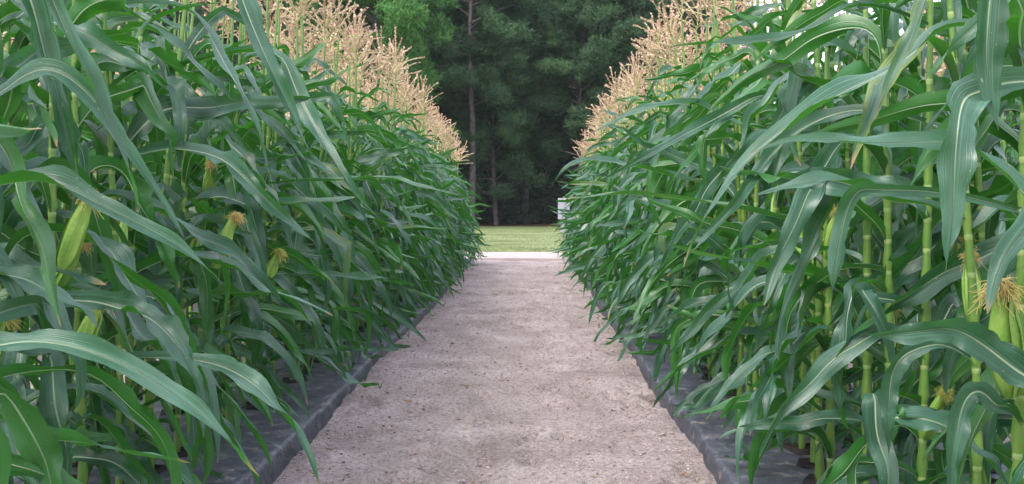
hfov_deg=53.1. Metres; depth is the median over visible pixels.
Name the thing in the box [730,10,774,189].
corn plant
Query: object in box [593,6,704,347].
corn plant
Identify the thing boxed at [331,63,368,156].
corn plant
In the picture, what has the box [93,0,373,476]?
corn plant
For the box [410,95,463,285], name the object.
corn plant
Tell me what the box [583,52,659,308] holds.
corn plant
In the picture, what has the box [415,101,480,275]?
corn plant
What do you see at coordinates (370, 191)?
corn plant
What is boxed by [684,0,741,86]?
pine tree
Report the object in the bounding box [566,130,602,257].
corn plant
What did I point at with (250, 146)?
corn plant
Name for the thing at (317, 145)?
corn plant
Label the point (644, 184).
corn plant
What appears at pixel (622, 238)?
corn plant
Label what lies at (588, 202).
corn plant
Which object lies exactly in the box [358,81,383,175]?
corn plant
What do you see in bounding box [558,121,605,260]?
corn plant
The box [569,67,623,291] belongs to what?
corn plant
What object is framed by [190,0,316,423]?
corn plant
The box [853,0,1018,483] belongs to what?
corn plant
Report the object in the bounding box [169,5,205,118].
pine tree
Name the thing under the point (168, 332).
corn plant
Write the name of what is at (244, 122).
corn plant
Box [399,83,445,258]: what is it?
corn plant
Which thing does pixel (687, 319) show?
corn plant
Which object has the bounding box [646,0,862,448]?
corn plant
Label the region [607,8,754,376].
corn plant
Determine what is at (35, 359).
corn plant
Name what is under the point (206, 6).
pine tree
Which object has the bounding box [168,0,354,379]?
corn plant
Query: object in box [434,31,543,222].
pine tree
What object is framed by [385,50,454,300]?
corn plant
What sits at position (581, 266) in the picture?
corn plant
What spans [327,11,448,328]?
corn plant
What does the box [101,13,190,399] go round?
corn plant
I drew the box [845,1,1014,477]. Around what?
corn plant
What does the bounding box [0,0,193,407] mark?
corn plant
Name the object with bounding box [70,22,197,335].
corn plant
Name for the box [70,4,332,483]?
corn plant
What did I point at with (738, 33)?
corn plant
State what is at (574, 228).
corn plant
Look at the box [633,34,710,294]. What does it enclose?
corn plant
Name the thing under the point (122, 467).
corn plant
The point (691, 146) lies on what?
corn plant
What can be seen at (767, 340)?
corn plant
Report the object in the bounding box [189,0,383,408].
corn plant
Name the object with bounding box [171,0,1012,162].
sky
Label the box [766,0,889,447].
corn plant
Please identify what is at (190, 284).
corn plant
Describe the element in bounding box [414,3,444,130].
pine tree
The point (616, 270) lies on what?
corn plant
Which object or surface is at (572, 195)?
corn plant
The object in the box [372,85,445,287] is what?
corn plant
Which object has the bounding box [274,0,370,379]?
corn plant
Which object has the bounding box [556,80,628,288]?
corn plant
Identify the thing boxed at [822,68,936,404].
corn plant
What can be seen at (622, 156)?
corn plant
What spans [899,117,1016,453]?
corn plant
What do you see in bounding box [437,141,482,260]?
corn plant
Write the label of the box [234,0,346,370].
corn plant
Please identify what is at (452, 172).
corn plant
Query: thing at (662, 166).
corn plant
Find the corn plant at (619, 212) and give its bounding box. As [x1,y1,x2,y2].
[587,13,693,325]
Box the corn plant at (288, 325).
[215,13,365,414]
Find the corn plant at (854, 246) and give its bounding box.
[734,0,858,440]
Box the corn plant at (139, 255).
[75,42,175,450]
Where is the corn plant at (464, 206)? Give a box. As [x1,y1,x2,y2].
[442,119,484,270]
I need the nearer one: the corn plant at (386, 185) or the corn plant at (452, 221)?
the corn plant at (386, 185)
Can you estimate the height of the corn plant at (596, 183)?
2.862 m
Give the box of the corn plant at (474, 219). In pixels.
[442,134,477,259]
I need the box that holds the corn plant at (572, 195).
[554,135,593,245]
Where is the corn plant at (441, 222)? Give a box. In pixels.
[402,71,456,289]
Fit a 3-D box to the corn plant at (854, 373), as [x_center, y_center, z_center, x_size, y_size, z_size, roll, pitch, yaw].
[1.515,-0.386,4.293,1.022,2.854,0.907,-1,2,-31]
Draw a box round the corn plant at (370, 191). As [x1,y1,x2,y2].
[325,15,425,345]
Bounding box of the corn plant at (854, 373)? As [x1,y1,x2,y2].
[799,1,1011,478]
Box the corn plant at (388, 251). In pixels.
[300,0,414,353]
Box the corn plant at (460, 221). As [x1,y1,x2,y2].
[429,115,478,266]
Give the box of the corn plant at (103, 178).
[72,71,215,382]
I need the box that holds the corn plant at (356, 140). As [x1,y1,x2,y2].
[322,12,424,337]
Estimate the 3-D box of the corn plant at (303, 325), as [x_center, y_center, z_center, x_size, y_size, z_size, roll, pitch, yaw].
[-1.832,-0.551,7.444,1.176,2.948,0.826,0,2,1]
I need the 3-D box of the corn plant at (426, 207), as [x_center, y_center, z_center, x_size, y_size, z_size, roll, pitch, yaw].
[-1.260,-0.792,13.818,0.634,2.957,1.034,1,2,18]
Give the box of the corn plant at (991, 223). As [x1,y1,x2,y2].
[873,0,1019,483]
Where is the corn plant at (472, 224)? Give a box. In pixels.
[451,146,480,258]
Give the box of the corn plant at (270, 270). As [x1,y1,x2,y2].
[176,0,467,421]
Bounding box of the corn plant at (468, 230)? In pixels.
[442,126,477,265]
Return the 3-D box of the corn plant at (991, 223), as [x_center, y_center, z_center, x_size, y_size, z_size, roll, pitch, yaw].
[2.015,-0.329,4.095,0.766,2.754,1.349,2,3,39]
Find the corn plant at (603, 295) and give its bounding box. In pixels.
[561,27,667,307]
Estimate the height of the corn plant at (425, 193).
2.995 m
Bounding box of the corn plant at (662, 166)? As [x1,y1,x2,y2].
[552,0,764,389]
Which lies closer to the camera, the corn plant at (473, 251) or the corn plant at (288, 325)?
the corn plant at (288, 325)
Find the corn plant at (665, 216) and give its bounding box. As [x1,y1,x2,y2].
[637,0,751,385]
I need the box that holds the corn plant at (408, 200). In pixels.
[353,44,414,324]
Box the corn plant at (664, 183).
[641,0,750,310]
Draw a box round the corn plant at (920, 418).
[752,0,1017,483]
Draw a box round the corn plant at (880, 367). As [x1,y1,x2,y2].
[877,9,964,388]
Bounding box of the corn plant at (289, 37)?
[264,15,294,222]
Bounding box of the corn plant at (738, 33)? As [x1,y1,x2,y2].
[711,0,748,249]
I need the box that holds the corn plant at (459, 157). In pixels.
[453,141,485,258]
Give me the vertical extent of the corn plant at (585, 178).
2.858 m
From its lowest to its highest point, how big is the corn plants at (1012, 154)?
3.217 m
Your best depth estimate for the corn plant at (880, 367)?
4.82 m
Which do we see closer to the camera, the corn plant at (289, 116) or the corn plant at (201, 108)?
the corn plant at (201, 108)
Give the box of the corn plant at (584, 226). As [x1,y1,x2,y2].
[561,91,619,283]
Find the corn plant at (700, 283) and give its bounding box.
[623,0,777,395]
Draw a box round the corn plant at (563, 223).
[547,139,586,244]
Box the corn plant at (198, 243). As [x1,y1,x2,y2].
[183,0,287,316]
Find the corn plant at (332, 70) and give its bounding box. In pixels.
[308,26,387,316]
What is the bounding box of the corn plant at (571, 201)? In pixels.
[553,149,586,257]
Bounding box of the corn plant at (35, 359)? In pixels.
[28,355,66,383]
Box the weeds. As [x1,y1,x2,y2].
[363,292,698,483]
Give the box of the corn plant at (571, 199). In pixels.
[556,129,600,259]
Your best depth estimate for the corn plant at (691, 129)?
4.57 m
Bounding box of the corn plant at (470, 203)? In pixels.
[451,139,487,257]
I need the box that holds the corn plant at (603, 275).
[598,46,693,277]
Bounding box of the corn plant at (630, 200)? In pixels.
[600,0,689,350]
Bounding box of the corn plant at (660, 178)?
[612,0,725,361]
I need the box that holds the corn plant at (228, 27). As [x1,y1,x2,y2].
[204,0,285,285]
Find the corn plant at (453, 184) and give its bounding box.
[436,132,467,267]
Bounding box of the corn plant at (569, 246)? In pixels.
[549,130,602,252]
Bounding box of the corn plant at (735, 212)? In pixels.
[656,0,762,360]
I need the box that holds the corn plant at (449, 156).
[426,115,481,270]
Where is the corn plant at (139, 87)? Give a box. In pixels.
[71,0,311,483]
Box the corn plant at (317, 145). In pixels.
[270,0,365,337]
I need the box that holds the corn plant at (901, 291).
[843,42,1001,449]
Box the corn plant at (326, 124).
[300,33,397,333]
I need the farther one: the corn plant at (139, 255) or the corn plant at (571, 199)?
the corn plant at (571, 199)
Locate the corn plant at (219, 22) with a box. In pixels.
[186,0,280,341]
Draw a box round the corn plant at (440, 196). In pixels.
[411,89,458,286]
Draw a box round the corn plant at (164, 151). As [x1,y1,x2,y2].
[143,94,202,388]
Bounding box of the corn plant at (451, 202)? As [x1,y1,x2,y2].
[429,106,475,271]
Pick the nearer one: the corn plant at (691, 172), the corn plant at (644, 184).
the corn plant at (691, 172)
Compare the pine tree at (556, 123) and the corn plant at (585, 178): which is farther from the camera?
the pine tree at (556, 123)
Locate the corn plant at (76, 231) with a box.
[0,2,319,483]
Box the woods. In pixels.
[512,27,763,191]
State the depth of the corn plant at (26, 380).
3.96 m
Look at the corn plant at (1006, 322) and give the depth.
2.49 m
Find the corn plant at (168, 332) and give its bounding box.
[0,0,205,483]
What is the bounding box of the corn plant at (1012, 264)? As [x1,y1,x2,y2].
[1003,255,1016,277]
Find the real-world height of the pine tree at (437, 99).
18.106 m
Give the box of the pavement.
[464,252,568,261]
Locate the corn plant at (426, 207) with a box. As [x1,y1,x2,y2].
[404,74,451,279]
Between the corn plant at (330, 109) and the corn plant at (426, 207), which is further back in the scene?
the corn plant at (426, 207)
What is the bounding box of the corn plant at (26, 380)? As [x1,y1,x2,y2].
[1,114,100,425]
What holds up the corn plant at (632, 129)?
on the planting bed at (792, 464)
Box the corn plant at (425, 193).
[369,47,453,277]
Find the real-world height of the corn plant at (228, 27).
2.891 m
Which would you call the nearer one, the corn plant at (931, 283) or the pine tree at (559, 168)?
the corn plant at (931, 283)
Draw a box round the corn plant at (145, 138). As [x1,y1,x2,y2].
[61,51,167,425]
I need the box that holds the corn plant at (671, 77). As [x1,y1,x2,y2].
[610,61,673,310]
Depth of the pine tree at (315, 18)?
56.17 m
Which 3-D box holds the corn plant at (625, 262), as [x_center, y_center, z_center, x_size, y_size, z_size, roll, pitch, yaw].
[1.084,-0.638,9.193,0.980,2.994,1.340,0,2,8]
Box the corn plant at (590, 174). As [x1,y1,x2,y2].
[563,87,620,281]
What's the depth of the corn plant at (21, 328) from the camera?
3.93 m
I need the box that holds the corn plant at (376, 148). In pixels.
[323,8,432,334]
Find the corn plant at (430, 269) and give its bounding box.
[361,46,438,307]
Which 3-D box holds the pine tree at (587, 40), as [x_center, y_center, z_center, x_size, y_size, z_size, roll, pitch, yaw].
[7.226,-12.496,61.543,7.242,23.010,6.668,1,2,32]
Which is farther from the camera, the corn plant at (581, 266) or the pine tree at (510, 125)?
the pine tree at (510, 125)
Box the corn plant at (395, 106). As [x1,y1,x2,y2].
[379,88,423,283]
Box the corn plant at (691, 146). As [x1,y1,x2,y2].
[630,35,749,335]
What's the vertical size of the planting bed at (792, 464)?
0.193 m
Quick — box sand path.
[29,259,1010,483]
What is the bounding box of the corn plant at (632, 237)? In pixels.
[605,8,687,338]
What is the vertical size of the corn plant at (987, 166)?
2.865 m
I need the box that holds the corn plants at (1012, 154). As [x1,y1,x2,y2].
[0,4,1020,300]
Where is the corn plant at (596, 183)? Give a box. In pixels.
[558,75,635,289]
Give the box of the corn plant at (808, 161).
[709,0,891,435]
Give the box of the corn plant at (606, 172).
[595,75,630,285]
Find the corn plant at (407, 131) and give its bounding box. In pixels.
[362,24,448,315]
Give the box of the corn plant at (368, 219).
[316,21,420,322]
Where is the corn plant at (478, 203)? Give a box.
[455,144,491,256]
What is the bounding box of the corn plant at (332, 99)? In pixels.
[231,0,378,387]
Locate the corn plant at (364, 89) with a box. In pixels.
[353,69,421,294]
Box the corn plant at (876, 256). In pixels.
[806,53,899,392]
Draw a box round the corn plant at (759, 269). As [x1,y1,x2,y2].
[722,15,838,407]
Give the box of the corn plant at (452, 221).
[416,103,463,280]
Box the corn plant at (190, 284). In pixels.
[38,4,227,432]
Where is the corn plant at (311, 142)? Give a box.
[247,0,401,366]
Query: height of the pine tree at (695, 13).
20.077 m
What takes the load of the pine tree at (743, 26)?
on the forest floor
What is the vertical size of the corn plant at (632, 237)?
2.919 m
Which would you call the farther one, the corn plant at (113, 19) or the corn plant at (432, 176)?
the corn plant at (432, 176)
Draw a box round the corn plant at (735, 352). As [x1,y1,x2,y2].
[703,0,818,359]
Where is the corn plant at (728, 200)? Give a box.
[665,0,746,341]
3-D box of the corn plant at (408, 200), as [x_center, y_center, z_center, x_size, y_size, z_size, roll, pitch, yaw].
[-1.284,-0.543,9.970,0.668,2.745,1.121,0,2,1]
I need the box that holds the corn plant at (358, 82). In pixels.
[346,68,382,163]
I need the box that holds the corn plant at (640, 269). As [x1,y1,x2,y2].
[616,0,766,375]
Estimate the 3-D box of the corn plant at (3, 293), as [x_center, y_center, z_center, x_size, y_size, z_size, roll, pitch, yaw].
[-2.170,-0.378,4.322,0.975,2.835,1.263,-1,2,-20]
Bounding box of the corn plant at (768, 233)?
[696,6,810,386]
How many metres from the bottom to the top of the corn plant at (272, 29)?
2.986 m
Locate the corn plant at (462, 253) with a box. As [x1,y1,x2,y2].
[414,100,475,277]
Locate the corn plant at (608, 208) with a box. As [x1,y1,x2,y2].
[581,52,657,297]
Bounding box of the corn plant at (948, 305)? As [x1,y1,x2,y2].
[824,0,1019,483]
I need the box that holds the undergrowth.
[476,174,573,223]
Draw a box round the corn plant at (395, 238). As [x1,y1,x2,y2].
[312,56,403,250]
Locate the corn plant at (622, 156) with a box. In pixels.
[609,69,672,250]
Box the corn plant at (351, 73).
[332,56,396,219]
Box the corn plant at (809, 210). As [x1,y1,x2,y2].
[710,0,1011,483]
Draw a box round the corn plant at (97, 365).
[27,5,114,406]
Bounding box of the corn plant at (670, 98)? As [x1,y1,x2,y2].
[612,62,682,249]
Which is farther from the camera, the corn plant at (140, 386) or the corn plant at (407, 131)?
the corn plant at (407, 131)
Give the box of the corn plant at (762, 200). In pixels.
[693,0,812,367]
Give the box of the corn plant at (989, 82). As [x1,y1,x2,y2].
[750,0,1023,483]
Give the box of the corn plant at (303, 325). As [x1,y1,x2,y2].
[218,0,348,356]
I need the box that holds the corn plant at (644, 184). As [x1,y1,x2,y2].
[635,12,711,322]
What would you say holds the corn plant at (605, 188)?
on the planting bed at (792, 464)
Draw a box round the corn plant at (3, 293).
[0,43,114,448]
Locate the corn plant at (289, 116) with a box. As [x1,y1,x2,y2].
[280,33,324,294]
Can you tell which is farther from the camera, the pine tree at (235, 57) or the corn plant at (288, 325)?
the pine tree at (235, 57)
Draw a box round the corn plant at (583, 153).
[547,137,592,257]
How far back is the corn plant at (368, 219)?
9.51 m
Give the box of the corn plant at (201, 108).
[12,10,313,483]
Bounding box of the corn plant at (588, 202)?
[561,105,622,281]
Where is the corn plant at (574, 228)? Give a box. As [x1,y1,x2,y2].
[550,115,619,276]
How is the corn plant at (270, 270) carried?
on the planting bed at (328, 390)
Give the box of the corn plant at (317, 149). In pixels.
[280,11,370,341]
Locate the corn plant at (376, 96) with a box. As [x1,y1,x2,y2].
[352,72,403,154]
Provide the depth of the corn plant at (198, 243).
7.33 m
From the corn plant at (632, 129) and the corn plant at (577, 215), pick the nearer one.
the corn plant at (632, 129)
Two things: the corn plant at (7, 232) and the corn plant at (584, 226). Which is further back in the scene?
the corn plant at (584, 226)
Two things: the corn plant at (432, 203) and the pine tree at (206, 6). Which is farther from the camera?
the pine tree at (206, 6)
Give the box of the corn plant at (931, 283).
[846,38,1018,483]
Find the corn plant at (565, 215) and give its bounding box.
[548,147,593,257]
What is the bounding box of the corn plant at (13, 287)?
[0,146,42,483]
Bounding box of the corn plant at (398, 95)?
[380,75,452,297]
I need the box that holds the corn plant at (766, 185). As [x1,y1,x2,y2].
[681,0,791,365]
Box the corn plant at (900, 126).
[765,1,995,461]
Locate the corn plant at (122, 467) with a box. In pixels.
[0,0,223,483]
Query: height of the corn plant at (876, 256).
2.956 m
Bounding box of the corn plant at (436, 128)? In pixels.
[429,115,462,273]
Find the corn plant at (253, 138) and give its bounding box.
[184,0,280,370]
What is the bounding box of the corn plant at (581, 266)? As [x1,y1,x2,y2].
[555,65,644,275]
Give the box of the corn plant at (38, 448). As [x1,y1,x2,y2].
[0,57,258,483]
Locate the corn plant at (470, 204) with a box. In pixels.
[447,145,481,259]
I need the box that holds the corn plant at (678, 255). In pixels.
[632,0,795,412]
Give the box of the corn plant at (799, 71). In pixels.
[668,0,955,483]
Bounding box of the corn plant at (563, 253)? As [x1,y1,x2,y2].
[559,135,598,258]
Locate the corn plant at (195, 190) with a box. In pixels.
[13,11,266,449]
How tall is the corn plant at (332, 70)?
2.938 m
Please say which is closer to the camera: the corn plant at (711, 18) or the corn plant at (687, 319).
the corn plant at (687, 319)
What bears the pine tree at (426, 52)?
on the forest floor
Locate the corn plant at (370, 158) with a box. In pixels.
[282,0,426,347]
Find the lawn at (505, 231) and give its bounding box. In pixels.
[200,226,565,251]
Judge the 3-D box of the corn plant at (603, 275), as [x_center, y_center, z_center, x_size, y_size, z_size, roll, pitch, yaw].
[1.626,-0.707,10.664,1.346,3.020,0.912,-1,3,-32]
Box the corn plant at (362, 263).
[286,0,415,358]
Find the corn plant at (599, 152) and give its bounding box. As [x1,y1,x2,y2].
[572,85,633,281]
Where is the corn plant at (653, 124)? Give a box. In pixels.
[589,3,701,345]
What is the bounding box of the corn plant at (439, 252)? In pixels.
[391,79,459,287]
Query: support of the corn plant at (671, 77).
on the planting bed at (792, 464)
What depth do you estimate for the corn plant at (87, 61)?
2.30 m
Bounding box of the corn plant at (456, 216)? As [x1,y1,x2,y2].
[421,105,468,274]
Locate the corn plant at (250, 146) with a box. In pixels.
[185,0,314,370]
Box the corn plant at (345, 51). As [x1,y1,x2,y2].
[332,22,384,313]
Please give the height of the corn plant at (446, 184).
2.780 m
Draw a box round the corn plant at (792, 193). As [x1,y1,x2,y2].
[724,0,825,388]
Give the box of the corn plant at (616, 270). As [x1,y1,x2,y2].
[587,28,672,319]
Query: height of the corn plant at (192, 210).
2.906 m
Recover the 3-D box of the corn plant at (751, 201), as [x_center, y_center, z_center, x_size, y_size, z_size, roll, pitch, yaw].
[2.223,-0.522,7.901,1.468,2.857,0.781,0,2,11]
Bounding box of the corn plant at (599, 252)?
[580,54,646,310]
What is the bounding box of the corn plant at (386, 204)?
[372,25,447,318]
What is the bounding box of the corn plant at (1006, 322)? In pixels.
[683,0,1023,483]
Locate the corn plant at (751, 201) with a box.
[750,8,781,322]
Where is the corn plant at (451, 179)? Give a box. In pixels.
[421,103,465,277]
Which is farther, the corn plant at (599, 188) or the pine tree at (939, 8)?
the pine tree at (939, 8)
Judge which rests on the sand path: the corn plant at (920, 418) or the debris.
the debris
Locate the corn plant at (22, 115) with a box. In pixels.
[16,70,160,444]
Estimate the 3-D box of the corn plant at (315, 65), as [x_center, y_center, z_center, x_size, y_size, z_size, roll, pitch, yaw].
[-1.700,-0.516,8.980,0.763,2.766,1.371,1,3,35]
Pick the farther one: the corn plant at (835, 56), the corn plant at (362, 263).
the corn plant at (362, 263)
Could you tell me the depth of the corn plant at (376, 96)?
12.94 m
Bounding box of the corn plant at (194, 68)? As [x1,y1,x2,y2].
[174,0,283,304]
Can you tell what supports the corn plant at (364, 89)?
on the planting bed at (328, 390)
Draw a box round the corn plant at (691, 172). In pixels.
[654,0,755,355]
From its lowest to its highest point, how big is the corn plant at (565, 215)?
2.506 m
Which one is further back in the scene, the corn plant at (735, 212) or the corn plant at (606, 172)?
the corn plant at (606, 172)
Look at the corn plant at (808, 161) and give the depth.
5.28 m
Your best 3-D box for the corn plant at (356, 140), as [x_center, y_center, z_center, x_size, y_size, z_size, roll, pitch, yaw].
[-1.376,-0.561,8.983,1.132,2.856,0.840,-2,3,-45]
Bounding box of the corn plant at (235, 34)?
[195,0,271,250]
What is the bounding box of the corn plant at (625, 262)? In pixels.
[578,3,687,328]
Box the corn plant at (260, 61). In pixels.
[238,31,291,182]
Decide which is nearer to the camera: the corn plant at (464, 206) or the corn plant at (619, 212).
the corn plant at (619, 212)
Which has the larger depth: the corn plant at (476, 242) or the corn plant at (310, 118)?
the corn plant at (476, 242)
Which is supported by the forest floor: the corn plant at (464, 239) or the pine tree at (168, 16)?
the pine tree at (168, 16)
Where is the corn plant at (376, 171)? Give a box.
[340,57,406,239]
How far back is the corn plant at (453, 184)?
18.65 m
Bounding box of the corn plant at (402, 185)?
[369,42,435,309]
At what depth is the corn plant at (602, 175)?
12.68 m
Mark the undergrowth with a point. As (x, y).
(542, 200)
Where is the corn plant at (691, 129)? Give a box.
[599,0,815,468]
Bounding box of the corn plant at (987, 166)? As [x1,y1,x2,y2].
[837,159,1017,470]
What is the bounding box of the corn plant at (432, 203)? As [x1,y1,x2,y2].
[372,64,462,296]
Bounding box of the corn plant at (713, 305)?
[669,0,944,479]
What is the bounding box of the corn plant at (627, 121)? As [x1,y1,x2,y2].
[582,103,645,212]
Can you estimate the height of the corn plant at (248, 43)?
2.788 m
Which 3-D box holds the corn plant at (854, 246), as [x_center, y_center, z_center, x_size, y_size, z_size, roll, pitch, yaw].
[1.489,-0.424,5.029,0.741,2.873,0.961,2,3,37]
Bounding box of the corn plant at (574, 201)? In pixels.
[562,121,617,262]
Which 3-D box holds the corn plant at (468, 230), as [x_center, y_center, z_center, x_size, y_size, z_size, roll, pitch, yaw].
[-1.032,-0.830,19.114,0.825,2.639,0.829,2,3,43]
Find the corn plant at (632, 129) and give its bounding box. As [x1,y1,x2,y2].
[602,43,673,312]
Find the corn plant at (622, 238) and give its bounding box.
[605,38,689,321]
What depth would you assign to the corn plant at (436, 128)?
16.28 m
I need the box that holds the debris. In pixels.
[285,265,696,483]
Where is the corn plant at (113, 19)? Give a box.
[3,0,218,450]
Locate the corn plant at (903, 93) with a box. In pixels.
[801,22,942,437]
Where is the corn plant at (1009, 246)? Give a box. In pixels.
[818,44,1023,483]
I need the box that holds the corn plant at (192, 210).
[160,9,199,314]
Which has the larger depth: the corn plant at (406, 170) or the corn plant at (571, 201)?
the corn plant at (571, 201)
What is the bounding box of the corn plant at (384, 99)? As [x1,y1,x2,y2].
[362,79,423,212]
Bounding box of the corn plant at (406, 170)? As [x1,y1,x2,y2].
[377,44,437,316]
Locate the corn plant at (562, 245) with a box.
[558,128,591,263]
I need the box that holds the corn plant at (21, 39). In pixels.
[5,0,193,483]
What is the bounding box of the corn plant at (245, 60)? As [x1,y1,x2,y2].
[195,24,322,383]
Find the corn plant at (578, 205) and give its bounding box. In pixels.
[559,109,605,272]
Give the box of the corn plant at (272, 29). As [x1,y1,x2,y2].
[259,0,351,347]
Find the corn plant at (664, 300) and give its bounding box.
[659,0,762,354]
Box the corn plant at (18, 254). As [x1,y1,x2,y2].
[0,80,106,483]
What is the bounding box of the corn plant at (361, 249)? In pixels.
[244,0,400,370]
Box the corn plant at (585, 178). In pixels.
[558,108,604,271]
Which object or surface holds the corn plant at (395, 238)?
on the planting bed at (328, 390)
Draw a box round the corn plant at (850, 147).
[812,0,908,384]
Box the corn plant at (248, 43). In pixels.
[220,27,285,344]
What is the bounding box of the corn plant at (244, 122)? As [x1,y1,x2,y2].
[158,0,285,363]
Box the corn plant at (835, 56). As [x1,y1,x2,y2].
[812,21,937,412]
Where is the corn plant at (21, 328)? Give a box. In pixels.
[8,319,30,332]
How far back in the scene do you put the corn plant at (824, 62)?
6.83 m
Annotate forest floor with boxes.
[477,218,559,226]
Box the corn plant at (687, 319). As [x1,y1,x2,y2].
[590,0,839,442]
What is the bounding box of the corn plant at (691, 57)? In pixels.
[618,28,704,329]
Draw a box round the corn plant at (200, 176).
[152,0,268,409]
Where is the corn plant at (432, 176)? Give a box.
[386,67,450,286]
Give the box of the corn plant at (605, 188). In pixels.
[583,51,648,304]
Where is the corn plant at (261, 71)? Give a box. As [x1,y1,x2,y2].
[246,24,285,276]
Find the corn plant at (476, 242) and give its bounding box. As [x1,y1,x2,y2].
[442,129,490,259]
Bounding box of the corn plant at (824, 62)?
[746,0,845,352]
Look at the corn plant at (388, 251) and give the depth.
7.97 m
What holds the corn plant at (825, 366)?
on the planting bed at (792, 464)
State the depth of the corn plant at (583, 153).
20.54 m
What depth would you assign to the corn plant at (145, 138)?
5.12 m
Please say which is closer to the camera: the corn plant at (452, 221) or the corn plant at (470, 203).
the corn plant at (452, 221)
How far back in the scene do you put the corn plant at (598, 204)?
12.46 m
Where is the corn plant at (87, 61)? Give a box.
[0,0,143,483]
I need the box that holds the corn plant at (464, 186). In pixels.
[438,132,476,239]
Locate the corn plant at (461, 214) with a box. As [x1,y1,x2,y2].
[417,107,487,269]
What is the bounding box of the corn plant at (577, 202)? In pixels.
[564,117,599,259]
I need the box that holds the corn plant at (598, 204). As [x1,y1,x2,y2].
[572,68,659,296]
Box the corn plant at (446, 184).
[407,98,461,282]
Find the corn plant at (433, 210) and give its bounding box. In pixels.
[392,70,473,301]
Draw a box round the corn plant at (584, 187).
[556,95,609,276]
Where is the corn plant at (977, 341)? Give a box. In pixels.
[861,0,1023,483]
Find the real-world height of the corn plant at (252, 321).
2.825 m
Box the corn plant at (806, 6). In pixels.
[719,0,820,348]
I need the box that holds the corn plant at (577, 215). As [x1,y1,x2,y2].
[547,99,608,261]
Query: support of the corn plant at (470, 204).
on the planting bed at (328, 390)
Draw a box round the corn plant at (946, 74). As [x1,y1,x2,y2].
[906,1,991,300]
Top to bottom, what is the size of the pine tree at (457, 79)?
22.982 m
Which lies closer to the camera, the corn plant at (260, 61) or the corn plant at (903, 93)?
the corn plant at (903, 93)
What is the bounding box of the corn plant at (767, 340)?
[730,2,851,366]
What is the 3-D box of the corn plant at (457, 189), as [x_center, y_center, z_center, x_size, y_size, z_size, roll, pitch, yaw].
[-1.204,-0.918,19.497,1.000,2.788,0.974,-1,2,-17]
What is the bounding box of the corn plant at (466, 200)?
[437,135,470,261]
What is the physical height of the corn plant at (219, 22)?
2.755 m
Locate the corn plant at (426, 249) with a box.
[339,37,430,325]
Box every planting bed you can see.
[13,258,474,483]
[569,259,1007,483]
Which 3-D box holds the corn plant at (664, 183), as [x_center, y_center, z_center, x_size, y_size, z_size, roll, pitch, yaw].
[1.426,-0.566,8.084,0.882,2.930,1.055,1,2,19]
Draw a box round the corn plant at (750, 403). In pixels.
[564,0,908,479]
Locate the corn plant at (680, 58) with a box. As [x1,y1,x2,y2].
[620,23,710,268]
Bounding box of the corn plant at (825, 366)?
[668,0,1007,483]
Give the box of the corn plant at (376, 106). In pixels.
[365,78,412,286]
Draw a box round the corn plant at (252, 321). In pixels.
[100,0,307,456]
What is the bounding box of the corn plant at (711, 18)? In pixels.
[663,10,750,334]
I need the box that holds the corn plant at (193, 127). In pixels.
[84,8,259,431]
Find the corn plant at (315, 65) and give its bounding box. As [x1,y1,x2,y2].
[278,32,401,337]
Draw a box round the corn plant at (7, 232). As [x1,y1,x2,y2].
[0,49,126,441]
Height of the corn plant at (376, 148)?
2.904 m
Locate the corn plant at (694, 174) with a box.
[633,0,880,364]
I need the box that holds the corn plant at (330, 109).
[312,34,385,323]
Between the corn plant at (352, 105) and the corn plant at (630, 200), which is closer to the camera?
the corn plant at (630, 200)
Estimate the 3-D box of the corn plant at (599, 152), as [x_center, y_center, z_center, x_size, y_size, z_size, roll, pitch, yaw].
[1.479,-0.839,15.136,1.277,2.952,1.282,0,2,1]
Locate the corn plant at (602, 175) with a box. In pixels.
[580,66,644,285]
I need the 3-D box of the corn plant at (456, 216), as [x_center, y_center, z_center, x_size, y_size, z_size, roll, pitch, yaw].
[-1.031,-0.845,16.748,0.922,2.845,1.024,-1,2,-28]
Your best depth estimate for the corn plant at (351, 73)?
11.13 m
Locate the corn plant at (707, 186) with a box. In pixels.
[660,0,765,414]
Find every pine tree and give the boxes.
[117,0,206,70]
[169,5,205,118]
[180,0,228,41]
[191,0,284,144]
[226,0,307,108]
[282,0,401,115]
[283,16,320,47]
[306,0,461,153]
[332,0,442,143]
[410,27,484,190]
[413,4,453,107]
[414,2,434,119]
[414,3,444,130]
[426,0,535,225]
[429,0,502,207]
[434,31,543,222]
[435,7,460,164]
[440,0,551,224]
[448,8,541,222]
[464,163,514,201]
[478,1,577,219]
[495,0,577,223]
[524,0,624,173]
[533,27,587,209]
[534,154,562,208]
[565,6,658,151]
[571,2,694,110]
[576,0,699,131]
[584,0,698,86]
[647,0,728,110]
[671,1,711,77]
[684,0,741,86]
[711,0,761,98]
[900,0,948,115]
[1004,101,1019,131]
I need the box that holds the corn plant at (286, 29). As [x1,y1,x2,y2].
[260,1,348,346]
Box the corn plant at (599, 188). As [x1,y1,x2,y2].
[560,91,619,284]
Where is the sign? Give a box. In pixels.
[558,198,569,262]
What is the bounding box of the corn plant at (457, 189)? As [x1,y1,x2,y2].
[431,127,475,265]
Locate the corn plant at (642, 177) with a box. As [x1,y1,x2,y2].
[616,0,720,360]
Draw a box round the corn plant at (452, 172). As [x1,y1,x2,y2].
[425,121,478,270]
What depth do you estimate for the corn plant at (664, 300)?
7.73 m
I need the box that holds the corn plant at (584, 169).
[563,112,611,243]
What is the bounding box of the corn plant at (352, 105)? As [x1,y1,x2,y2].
[336,61,414,304]
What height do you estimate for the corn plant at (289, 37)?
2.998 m
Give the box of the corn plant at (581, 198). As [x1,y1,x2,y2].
[561,112,617,262]
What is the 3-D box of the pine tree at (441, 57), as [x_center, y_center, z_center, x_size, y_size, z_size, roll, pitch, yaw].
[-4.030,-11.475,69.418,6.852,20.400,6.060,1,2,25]

